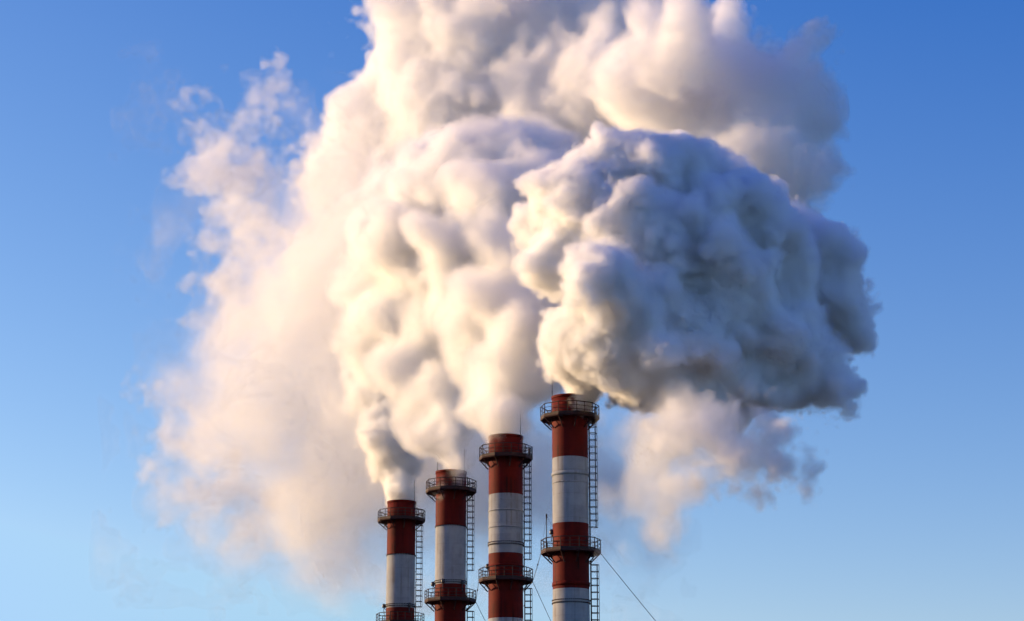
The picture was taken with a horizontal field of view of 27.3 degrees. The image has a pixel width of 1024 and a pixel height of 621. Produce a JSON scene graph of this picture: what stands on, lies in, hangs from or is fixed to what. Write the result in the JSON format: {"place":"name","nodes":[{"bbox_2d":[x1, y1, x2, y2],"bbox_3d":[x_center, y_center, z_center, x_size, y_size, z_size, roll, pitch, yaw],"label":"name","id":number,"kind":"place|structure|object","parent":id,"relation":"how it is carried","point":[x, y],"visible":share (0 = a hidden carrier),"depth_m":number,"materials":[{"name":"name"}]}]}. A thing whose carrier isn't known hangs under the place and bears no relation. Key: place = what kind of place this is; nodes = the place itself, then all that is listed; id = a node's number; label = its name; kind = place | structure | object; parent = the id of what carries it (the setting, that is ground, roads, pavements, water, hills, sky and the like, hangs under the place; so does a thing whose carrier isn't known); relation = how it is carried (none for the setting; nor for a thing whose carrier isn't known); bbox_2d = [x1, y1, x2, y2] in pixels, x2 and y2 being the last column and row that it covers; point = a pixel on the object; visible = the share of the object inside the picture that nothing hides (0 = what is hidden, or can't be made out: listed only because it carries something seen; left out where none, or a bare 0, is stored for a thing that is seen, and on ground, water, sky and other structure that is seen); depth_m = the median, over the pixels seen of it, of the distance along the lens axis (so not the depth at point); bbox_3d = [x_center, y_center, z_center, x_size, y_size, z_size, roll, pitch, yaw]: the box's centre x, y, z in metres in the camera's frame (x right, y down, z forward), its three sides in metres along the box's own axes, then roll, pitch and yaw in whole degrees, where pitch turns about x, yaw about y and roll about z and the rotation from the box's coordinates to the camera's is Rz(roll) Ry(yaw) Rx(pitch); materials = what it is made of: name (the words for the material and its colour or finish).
{"place":"outdoors","nodes":[
{"label":"outdoors","id":0,"kind":"place"},
{"bbox_2d":[0,0,1023,620],"label":"sky","id":1,"kind":"structure","parent":0,"point":[268,267],"materials":[{"name":"blue"}]},
{"label":"ground","id":2,"kind":"structure","parent":0,"visible":0},
{"bbox_2d":[376,480,424,620],"bbox_3d":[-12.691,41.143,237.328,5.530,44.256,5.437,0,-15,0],"label":"chimney","id":3,"kind":"object","parent":2,"relation":"on","point":[402,520],"visible":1,"depth_m":239.44,"materials":[{"name":"red paint"}]},
{"bbox_2d":[424,449,476,620],"bbox_3d":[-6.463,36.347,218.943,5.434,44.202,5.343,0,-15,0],"label":"chimney","id":4,"kind":"object","parent":2,"relation":"on","point":[450,599],"visible":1,"depth_m":220.84,"materials":[{"name":"red paint"}]},
{"bbox_2d":[478,414,532,620],"bbox_3d":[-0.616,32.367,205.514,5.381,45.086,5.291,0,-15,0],"label":"chimney","id":5,"kind":"object","parent":2,"relation":"on","point":[506,458],"visible":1,"depth_m":207.18,"materials":[{"name":"red paint"}]},
{"bbox_2d":[540,383,600,620],"bbox_3d":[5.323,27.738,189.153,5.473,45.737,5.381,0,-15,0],"label":"chimney","id":6,"kind":"object","parent":2,"relation":"on","point":[569,418],"visible":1,"depth_m":190.58,"materials":[{"name":"red paint"}]},
{"bbox_2d":[601,554,655,620],"bbox_3d":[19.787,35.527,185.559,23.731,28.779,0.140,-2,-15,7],"label":"guy wire","id":7,"kind":"object","parent":6,"relation":"attached to","point":[628,587],"visible":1,"depth_m":189.57,"materials":[{"name":"metal"}]}
]}

